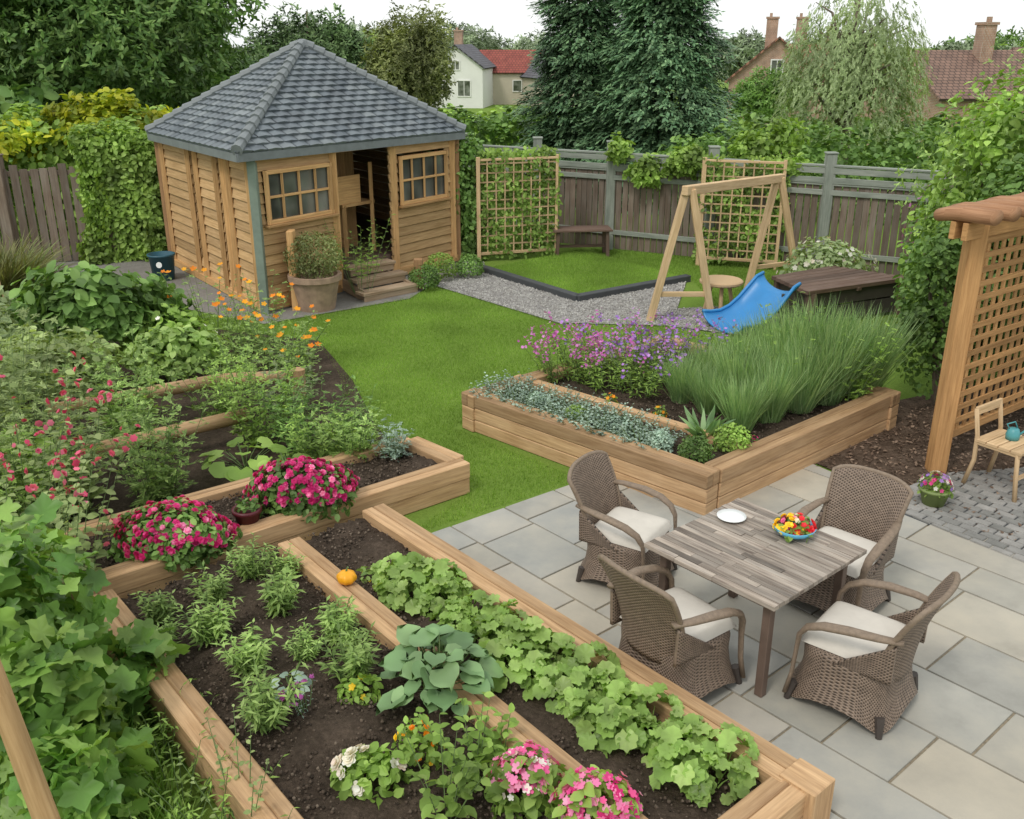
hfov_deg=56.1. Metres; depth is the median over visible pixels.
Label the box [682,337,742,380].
ornamental grass
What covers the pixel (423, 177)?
window
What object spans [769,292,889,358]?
ornamental grass
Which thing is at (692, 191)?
swing frame
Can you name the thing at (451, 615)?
lettuce plant
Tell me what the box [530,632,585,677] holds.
lettuce plant
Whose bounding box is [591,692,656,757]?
lettuce plant
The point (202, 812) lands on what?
meadow plant
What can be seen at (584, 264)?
lawn grass
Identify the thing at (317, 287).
plant pot
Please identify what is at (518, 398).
santolina plant
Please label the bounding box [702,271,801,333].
slide
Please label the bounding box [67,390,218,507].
asparagus fern
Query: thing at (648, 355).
verbena plant
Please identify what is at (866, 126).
garden hedge
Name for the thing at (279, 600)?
herb plant
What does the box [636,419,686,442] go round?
santolina plant
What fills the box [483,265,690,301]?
lawn edging
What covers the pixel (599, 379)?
verbena plant
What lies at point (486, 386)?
santolina plant
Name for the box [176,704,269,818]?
weed plant
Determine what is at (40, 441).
leafy bush
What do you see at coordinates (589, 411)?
santolina plant
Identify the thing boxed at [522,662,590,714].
lettuce plant
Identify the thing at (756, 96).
oak tree
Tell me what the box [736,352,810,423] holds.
ornamental grass
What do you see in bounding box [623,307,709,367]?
verbena plant
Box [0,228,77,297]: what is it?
ornamental grass
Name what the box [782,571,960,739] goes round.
wicker chair
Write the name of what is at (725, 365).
ornamental grass
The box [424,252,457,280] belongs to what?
box shrub
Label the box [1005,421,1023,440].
watering can
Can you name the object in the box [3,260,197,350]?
leafy bush
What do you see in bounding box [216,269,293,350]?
cosmos plant
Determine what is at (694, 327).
verbena plant
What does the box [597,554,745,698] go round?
wicker chair
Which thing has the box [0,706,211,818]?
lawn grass
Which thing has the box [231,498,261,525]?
planter pot
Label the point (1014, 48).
house
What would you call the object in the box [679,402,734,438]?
agave plant
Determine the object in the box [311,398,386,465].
carrot plant
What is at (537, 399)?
box shrub
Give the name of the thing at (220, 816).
meadow plant
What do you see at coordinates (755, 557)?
patio table
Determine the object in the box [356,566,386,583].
plant
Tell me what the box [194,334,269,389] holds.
dill plant
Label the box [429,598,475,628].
lettuce plant
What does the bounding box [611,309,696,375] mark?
verbena plant
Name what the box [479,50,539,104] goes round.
house
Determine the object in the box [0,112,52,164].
golden shrub
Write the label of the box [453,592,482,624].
lettuce plant
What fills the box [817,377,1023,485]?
mulch ground
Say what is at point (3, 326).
leafy bush
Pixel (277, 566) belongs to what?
herb plant
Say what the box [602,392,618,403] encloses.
marigold plant
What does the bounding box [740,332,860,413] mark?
ornamental grass
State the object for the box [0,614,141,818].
grape vine
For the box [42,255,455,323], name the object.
shed paving
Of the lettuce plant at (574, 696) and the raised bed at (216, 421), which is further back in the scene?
the raised bed at (216, 421)
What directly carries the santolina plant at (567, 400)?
on the raised bed at (790, 443)
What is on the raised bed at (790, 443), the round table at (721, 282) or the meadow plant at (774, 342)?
the meadow plant at (774, 342)
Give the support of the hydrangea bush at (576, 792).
on the raised bed at (320, 736)
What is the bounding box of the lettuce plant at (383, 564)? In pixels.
[371,552,416,595]
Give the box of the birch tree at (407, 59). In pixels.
[357,0,460,111]
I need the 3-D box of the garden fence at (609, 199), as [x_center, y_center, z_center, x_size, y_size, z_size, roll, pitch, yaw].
[3.204,-3.804,17.616,18.076,2.045,0.283,11,24,27]
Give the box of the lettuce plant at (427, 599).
[419,585,458,619]
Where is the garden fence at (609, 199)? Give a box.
[353,133,951,277]
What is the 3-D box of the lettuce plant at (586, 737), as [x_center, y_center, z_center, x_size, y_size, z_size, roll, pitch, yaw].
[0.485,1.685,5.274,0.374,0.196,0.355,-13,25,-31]
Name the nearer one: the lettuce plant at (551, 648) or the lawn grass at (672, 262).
the lettuce plant at (551, 648)
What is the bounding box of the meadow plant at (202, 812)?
[127,782,215,818]
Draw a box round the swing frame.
[646,173,795,320]
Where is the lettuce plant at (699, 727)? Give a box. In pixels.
[680,713,725,772]
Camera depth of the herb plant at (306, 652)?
5.92 m
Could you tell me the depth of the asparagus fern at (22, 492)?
7.62 m
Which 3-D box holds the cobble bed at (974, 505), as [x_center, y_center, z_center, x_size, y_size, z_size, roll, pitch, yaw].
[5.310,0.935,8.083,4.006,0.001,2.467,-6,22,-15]
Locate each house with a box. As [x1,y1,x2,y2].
[431,27,495,107]
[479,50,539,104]
[520,55,573,106]
[724,13,824,124]
[789,23,885,119]
[864,17,1023,157]
[1010,47,1023,49]
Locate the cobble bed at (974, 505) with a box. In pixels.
[905,473,1023,549]
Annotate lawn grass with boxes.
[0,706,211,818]
[15,284,742,528]
[491,249,676,292]
[591,247,849,304]
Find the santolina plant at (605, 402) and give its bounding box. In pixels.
[579,399,628,426]
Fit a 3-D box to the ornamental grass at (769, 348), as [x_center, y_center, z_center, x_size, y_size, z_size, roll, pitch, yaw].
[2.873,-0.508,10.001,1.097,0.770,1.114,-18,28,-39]
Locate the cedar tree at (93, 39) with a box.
[0,0,270,109]
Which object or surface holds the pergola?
on the mulch ground at (917, 402)
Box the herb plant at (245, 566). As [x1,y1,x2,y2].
[220,532,281,582]
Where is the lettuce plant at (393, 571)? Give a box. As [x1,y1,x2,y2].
[372,563,430,611]
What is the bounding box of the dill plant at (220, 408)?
[163,341,263,418]
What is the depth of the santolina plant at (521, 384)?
9.99 m
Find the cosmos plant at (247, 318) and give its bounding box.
[218,293,316,371]
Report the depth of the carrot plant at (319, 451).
8.83 m
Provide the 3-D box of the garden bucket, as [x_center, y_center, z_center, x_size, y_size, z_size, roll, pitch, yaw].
[-5.900,-2.410,16.216,0.460,0.450,0.460,0,21,0]
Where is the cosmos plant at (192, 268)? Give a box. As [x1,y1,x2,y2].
[151,262,249,343]
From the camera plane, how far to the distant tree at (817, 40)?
122.61 m
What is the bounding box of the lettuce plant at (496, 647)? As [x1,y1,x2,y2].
[478,614,535,660]
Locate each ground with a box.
[0,48,997,818]
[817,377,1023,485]
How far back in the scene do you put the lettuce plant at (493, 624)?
5.96 m
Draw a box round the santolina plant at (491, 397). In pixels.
[480,381,523,400]
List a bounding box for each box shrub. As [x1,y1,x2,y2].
[408,264,439,289]
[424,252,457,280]
[455,253,483,276]
[526,392,546,406]
[565,404,585,419]
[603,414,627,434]
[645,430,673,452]
[677,434,714,463]
[711,422,751,452]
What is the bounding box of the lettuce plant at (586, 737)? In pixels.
[568,694,626,750]
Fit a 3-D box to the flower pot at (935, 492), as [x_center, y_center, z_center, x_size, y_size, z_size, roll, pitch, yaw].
[3.664,0.675,8.299,0.298,0.297,0.300,0,21,0]
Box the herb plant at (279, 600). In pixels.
[256,565,305,618]
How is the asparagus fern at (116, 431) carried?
on the vegetable plot
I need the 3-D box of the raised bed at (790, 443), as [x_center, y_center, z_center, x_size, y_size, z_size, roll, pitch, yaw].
[1.756,-0.001,10.019,3.300,0.399,3.197,19,28,40]
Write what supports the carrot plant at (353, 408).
on the vegetable plot
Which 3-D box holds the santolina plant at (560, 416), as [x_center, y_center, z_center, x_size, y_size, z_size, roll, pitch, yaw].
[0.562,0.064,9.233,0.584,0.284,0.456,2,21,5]
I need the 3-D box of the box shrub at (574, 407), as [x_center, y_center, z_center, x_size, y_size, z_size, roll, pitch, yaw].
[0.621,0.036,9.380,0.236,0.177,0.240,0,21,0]
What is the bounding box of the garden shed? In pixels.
[144,39,465,313]
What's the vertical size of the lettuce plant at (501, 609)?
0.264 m
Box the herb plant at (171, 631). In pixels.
[155,612,183,643]
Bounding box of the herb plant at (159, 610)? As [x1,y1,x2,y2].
[130,589,180,624]
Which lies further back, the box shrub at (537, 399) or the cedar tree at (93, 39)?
the cedar tree at (93, 39)
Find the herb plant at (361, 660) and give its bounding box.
[311,620,381,688]
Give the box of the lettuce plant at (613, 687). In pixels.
[587,677,646,727]
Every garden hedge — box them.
[0,62,110,204]
[0,101,168,248]
[263,105,588,186]
[438,103,548,147]
[670,118,993,225]
[719,102,1012,175]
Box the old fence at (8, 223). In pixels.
[0,154,123,260]
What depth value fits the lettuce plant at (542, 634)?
5.90 m
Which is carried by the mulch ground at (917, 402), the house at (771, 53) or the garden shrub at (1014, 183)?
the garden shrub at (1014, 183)
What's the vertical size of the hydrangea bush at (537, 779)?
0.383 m
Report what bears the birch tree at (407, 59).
on the ground at (424, 516)
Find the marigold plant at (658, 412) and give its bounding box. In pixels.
[651,405,667,416]
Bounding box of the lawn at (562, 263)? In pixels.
[495,250,672,292]
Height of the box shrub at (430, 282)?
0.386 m
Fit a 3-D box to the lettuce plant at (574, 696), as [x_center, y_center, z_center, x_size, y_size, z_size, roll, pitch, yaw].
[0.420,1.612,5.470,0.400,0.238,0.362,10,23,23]
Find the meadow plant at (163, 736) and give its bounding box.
[134,694,219,762]
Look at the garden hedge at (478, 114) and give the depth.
35.59 m
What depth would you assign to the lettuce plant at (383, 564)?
6.74 m
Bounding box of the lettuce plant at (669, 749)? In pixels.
[649,724,722,794]
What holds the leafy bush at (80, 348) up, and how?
on the vegetable plot
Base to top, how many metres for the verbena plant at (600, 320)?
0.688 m
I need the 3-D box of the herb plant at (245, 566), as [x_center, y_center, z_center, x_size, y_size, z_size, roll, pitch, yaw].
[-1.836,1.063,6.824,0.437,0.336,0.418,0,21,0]
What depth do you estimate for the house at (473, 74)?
102.10 m
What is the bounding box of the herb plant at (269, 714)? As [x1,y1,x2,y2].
[231,655,309,734]
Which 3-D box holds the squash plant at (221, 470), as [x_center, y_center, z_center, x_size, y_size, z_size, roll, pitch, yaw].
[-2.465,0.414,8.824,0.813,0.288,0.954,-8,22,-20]
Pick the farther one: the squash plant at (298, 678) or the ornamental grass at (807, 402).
the ornamental grass at (807, 402)
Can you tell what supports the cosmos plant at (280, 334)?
on the vegetable plot
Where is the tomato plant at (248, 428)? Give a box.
[196,322,322,449]
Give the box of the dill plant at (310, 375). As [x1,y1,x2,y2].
[246,343,325,415]
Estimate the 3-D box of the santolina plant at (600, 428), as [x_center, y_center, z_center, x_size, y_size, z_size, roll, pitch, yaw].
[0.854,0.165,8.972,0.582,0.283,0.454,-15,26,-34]
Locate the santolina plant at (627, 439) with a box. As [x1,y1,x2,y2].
[618,424,669,449]
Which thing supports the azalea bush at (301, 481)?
on the raised bed at (428, 474)
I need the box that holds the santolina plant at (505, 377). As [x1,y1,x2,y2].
[482,369,530,395]
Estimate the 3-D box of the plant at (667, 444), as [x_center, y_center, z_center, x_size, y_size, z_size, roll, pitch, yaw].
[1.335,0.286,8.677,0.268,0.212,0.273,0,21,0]
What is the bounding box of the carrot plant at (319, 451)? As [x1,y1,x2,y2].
[277,400,363,458]
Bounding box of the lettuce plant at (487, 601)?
[462,589,517,638]
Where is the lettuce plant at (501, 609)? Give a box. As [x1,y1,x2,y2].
[480,598,531,648]
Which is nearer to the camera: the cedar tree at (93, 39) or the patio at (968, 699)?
the patio at (968, 699)
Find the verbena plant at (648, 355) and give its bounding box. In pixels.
[630,315,705,386]
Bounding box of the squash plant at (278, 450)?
[257,447,313,466]
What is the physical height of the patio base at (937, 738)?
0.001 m
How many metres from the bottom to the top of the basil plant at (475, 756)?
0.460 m
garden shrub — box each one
[646,132,730,234]
[726,116,810,210]
[888,192,1023,404]
[891,42,1023,344]
[939,135,1023,393]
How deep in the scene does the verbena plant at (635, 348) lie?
10.35 m
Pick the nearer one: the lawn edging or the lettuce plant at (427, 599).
the lettuce plant at (427, 599)
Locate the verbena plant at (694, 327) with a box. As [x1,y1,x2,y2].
[656,309,740,364]
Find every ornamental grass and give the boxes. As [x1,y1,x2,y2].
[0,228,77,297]
[647,350,711,403]
[671,359,749,415]
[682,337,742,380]
[702,321,773,368]
[702,337,783,405]
[705,369,779,433]
[726,307,801,351]
[735,325,824,373]
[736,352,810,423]
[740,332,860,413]
[741,298,857,356]
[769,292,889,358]
[770,317,890,405]
[799,299,927,387]
[815,314,916,396]
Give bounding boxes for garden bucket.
[147,251,175,280]
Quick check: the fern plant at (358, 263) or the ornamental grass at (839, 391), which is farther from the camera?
the fern plant at (358, 263)
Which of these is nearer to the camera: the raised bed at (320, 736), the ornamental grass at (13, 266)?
the raised bed at (320, 736)
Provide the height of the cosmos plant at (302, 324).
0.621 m
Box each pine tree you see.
[500,0,637,206]
[560,0,743,215]
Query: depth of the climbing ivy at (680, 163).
17.15 m
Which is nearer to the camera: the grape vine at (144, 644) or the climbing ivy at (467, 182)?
the grape vine at (144, 644)
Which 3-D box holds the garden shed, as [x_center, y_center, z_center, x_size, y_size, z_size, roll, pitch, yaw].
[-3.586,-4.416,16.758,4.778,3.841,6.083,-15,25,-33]
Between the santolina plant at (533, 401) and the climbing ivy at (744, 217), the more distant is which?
the climbing ivy at (744, 217)
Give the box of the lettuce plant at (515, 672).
[491,640,549,692]
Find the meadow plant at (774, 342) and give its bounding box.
[721,328,819,380]
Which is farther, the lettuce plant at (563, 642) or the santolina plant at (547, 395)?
the santolina plant at (547, 395)
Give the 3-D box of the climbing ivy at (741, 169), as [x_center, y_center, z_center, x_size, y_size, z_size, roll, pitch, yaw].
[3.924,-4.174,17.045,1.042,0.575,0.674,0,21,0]
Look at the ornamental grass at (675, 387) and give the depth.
9.85 m
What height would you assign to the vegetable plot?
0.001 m
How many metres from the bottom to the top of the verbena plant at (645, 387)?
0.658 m
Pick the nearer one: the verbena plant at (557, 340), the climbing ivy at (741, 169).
the verbena plant at (557, 340)
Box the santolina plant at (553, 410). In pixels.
[537,401,565,416]
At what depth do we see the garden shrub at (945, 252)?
10.14 m
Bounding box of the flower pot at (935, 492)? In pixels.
[917,471,954,507]
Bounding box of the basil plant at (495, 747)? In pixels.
[451,701,518,765]
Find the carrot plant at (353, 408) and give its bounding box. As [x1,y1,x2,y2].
[322,375,378,443]
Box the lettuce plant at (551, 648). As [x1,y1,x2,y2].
[523,632,571,662]
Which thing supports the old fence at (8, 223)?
on the ground at (424, 516)
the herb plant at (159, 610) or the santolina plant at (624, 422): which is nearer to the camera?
the herb plant at (159, 610)
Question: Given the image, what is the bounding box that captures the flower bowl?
[773,513,816,542]
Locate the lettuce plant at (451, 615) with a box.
[437,606,477,641]
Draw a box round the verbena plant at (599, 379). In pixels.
[567,327,646,393]
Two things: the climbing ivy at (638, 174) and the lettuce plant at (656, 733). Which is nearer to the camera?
the lettuce plant at (656, 733)
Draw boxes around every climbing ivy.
[62,116,167,264]
[432,132,491,259]
[475,144,563,259]
[603,131,635,166]
[622,152,664,190]
[661,143,708,180]
[691,150,793,268]
[706,157,757,180]
[773,152,816,175]
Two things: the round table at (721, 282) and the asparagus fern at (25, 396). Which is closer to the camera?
the asparagus fern at (25, 396)
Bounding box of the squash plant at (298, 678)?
[271,670,311,700]
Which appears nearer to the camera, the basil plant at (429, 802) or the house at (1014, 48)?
the basil plant at (429, 802)
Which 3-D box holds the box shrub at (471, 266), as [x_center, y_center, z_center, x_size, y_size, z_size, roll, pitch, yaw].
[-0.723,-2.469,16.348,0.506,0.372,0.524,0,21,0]
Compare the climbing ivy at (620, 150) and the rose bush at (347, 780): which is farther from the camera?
the climbing ivy at (620, 150)
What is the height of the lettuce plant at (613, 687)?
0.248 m
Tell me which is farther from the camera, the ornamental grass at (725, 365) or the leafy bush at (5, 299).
the leafy bush at (5, 299)
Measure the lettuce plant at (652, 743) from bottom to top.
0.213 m
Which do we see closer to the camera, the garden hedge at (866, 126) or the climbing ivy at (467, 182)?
the climbing ivy at (467, 182)
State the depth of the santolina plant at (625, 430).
8.84 m
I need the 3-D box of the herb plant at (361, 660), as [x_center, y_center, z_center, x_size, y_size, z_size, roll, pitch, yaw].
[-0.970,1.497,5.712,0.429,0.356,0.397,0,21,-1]
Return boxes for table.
[644,498,866,697]
[699,275,742,308]
[771,265,905,326]
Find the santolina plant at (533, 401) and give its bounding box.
[517,391,553,411]
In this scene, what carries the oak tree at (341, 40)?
on the ground at (424, 516)
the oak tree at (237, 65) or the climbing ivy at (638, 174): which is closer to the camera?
the climbing ivy at (638, 174)
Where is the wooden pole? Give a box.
[0,660,60,818]
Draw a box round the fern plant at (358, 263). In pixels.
[318,214,395,292]
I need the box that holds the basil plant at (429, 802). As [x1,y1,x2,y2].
[396,712,491,818]
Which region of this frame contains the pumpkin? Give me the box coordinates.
[336,566,356,584]
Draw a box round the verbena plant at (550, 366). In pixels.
[517,319,602,383]
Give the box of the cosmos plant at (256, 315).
[204,284,266,357]
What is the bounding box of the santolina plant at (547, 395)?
[523,383,576,410]
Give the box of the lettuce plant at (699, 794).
[679,751,749,807]
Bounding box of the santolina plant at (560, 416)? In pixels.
[540,398,600,422]
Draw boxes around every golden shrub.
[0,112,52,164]
[38,87,178,157]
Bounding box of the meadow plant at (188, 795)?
[107,729,236,809]
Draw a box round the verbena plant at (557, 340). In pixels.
[540,310,618,370]
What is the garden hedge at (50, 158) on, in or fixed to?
on the ground at (424, 516)
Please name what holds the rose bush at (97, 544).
on the ground at (424, 516)
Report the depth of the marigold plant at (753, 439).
8.76 m
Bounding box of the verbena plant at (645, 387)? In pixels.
[592,332,681,397]
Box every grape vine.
[0,492,119,696]
[0,513,66,612]
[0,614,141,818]
[0,724,158,818]
[76,618,191,726]
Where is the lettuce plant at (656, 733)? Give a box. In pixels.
[625,718,681,767]
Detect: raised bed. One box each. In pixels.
[45,367,305,459]
[55,435,469,599]
[93,503,834,818]
[461,335,900,515]
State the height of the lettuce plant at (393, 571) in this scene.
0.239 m
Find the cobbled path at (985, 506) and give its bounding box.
[905,467,1023,561]
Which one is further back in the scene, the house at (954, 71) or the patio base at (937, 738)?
the house at (954, 71)
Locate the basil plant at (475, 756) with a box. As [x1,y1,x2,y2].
[414,691,498,792]
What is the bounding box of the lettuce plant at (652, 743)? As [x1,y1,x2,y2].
[644,717,693,765]
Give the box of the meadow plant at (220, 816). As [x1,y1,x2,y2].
[139,754,287,818]
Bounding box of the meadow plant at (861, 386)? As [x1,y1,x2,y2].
[804,317,901,400]
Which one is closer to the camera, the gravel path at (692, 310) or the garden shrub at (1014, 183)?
the garden shrub at (1014, 183)
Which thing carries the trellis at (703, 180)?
on the ground at (424, 516)
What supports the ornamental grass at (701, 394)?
on the raised bed at (790, 443)
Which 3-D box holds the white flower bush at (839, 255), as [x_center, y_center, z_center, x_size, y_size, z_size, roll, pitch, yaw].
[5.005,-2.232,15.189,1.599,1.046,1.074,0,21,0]
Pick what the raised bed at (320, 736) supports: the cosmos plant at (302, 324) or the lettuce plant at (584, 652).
the lettuce plant at (584, 652)
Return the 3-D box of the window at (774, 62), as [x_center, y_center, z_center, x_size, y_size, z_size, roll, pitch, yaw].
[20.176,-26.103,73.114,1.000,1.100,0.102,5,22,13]
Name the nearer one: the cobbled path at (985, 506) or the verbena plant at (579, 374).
the cobbled path at (985, 506)
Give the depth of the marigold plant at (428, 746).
5.01 m
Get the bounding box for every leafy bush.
[0,285,34,329]
[0,303,47,372]
[0,326,129,400]
[0,427,67,513]
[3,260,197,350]
[117,324,231,385]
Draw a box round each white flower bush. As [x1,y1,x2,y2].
[114,303,217,369]
[776,235,878,274]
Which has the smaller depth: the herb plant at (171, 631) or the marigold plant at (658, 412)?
the herb plant at (171, 631)
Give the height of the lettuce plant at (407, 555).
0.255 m
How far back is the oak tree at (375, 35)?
44.06 m
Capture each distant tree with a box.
[270,13,389,43]
[425,17,511,49]
[502,27,592,49]
[702,25,793,83]
[789,33,895,60]
[929,25,1023,49]
[934,40,1019,49]
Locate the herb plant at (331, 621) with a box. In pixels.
[310,594,362,647]
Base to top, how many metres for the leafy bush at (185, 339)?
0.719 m
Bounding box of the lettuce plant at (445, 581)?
[420,570,473,611]
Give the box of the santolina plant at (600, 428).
[579,410,634,435]
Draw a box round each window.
[262,162,338,228]
[398,150,452,208]
[451,60,459,69]
[457,80,470,96]
[512,80,521,91]
[770,59,783,73]
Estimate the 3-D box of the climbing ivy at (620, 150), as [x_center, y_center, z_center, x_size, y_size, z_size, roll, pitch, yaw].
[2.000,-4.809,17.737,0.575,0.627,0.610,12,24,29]
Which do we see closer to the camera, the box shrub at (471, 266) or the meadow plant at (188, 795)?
the meadow plant at (188, 795)
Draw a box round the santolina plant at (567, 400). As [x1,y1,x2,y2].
[544,384,602,414]
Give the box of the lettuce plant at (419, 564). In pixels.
[407,552,433,590]
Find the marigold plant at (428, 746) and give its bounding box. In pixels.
[391,713,444,771]
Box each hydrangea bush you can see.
[479,740,566,818]
[545,764,642,818]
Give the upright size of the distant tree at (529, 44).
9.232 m
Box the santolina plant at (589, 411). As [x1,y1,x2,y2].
[573,397,603,419]
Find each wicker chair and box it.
[567,450,676,585]
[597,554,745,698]
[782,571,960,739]
[793,464,913,611]
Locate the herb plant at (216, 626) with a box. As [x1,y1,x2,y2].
[171,584,244,648]
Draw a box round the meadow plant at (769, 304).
[759,292,825,344]
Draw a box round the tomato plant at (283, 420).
[246,371,352,460]
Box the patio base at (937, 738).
[453,464,1022,818]
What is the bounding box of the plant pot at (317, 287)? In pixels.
[282,230,342,312]
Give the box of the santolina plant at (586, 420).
[562,402,608,429]
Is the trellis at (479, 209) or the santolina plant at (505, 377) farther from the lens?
the trellis at (479, 209)
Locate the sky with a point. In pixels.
(944, 19)
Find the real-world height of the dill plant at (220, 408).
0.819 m
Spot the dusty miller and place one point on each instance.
(392, 450)
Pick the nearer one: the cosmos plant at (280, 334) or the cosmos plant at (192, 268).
the cosmos plant at (280, 334)
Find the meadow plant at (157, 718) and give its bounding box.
[142,678,212,741]
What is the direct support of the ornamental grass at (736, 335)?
on the raised bed at (790, 443)
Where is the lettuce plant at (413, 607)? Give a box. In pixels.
[383,569,439,615]
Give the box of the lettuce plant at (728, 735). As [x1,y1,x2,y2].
[695,722,759,788]
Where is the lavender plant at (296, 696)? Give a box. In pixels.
[278,674,315,718]
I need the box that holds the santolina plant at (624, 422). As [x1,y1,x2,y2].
[599,401,649,434]
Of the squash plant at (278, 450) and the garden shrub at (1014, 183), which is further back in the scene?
the garden shrub at (1014, 183)
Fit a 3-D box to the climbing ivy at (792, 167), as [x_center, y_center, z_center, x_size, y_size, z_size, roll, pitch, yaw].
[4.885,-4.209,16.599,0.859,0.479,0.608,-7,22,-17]
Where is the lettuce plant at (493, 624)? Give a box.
[460,613,517,662]
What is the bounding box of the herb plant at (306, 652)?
[283,617,332,661]
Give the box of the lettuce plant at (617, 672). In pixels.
[573,660,626,703]
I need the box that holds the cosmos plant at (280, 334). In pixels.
[258,321,322,383]
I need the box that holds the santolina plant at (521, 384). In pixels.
[495,368,543,399]
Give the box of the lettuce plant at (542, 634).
[497,616,555,662]
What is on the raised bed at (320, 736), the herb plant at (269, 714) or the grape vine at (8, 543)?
the herb plant at (269, 714)
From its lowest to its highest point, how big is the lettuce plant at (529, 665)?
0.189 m
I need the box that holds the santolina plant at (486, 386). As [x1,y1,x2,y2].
[469,372,507,397]
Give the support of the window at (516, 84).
in the house at (511, 68)
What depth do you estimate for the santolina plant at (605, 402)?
9.29 m
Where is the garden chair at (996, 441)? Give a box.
[961,398,1023,502]
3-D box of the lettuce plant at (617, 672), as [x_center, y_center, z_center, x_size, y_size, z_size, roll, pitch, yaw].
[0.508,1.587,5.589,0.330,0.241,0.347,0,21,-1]
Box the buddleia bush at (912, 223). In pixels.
[892,164,995,310]
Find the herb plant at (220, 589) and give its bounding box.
[182,560,234,605]
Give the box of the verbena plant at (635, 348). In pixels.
[593,321,663,385]
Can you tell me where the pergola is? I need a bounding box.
[925,192,1023,473]
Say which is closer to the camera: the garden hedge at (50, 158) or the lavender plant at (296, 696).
the lavender plant at (296, 696)
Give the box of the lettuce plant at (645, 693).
[616,682,684,752]
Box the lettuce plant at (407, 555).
[389,551,434,588]
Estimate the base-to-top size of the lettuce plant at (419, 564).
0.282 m
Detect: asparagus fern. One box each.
[0,301,83,478]
[0,307,37,431]
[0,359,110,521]
[0,418,100,528]
[49,324,186,454]
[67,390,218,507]
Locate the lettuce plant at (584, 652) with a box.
[560,640,620,691]
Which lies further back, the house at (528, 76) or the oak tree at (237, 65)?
the house at (528, 76)
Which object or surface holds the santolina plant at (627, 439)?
on the raised bed at (790, 443)
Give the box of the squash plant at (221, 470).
[200,436,291,480]
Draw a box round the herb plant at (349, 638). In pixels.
[337,616,364,653]
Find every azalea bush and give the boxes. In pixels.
[107,495,242,571]
[242,455,359,523]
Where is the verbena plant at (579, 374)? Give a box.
[543,316,612,383]
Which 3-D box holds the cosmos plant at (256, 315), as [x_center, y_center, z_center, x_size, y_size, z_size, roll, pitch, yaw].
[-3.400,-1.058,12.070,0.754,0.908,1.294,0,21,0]
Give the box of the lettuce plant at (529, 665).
[513,650,562,697]
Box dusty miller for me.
[368,414,413,460]
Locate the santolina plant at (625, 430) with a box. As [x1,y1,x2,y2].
[606,423,639,442]
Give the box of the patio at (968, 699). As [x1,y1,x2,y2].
[432,464,1023,818]
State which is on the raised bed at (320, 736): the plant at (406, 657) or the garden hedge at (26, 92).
the plant at (406, 657)
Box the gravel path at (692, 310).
[439,262,778,334]
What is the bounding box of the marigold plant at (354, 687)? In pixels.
[334,668,383,705]
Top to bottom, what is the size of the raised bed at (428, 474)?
0.312 m
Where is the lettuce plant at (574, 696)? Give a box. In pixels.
[553,665,610,726]
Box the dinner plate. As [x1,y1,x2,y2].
[717,509,746,522]
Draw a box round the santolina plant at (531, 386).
[519,378,561,403]
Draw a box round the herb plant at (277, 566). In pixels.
[265,543,306,578]
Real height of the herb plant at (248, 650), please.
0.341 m
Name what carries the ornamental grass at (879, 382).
on the raised bed at (790, 443)
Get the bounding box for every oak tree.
[141,43,265,109]
[233,0,379,72]
[362,25,382,52]
[727,63,810,123]
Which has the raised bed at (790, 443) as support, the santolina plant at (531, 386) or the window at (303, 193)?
the santolina plant at (531, 386)
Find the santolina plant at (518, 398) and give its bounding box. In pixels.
[493,385,541,407]
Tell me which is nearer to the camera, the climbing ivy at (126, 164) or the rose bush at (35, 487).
the rose bush at (35, 487)
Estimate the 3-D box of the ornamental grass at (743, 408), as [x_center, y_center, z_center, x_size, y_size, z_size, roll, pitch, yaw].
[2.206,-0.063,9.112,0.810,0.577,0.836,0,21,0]
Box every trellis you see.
[476,154,558,258]
[695,157,787,269]
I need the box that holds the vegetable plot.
[0,327,386,527]
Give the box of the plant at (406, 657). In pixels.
[376,623,504,717]
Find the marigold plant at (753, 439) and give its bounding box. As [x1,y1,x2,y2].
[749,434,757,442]
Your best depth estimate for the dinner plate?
6.57 m
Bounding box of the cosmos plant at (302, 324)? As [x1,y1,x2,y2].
[250,304,339,362]
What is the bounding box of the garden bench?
[551,225,612,255]
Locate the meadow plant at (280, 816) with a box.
[224,807,298,818]
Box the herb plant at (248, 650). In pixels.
[210,619,282,682]
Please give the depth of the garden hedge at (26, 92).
22.98 m
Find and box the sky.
[190,0,1023,47]
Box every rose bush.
[0,351,100,571]
[0,390,140,583]
[330,741,414,808]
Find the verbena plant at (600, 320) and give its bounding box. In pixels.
[559,307,637,371]
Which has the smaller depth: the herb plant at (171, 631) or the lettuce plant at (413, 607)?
the herb plant at (171, 631)
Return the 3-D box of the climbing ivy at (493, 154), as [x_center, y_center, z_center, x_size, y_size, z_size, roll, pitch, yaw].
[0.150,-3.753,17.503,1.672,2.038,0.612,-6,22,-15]
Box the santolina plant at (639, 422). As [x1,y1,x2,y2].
[618,412,664,441]
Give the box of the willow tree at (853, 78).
[769,0,937,208]
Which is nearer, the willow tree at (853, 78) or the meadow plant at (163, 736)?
the meadow plant at (163, 736)
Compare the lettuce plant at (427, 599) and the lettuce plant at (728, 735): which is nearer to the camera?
the lettuce plant at (728, 735)
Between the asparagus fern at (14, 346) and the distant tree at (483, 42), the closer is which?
the asparagus fern at (14, 346)
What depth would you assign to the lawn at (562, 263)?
16.59 m
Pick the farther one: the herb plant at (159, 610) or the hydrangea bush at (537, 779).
the herb plant at (159, 610)
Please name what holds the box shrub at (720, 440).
on the raised bed at (790, 443)
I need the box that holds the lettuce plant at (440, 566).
[417,558,470,596]

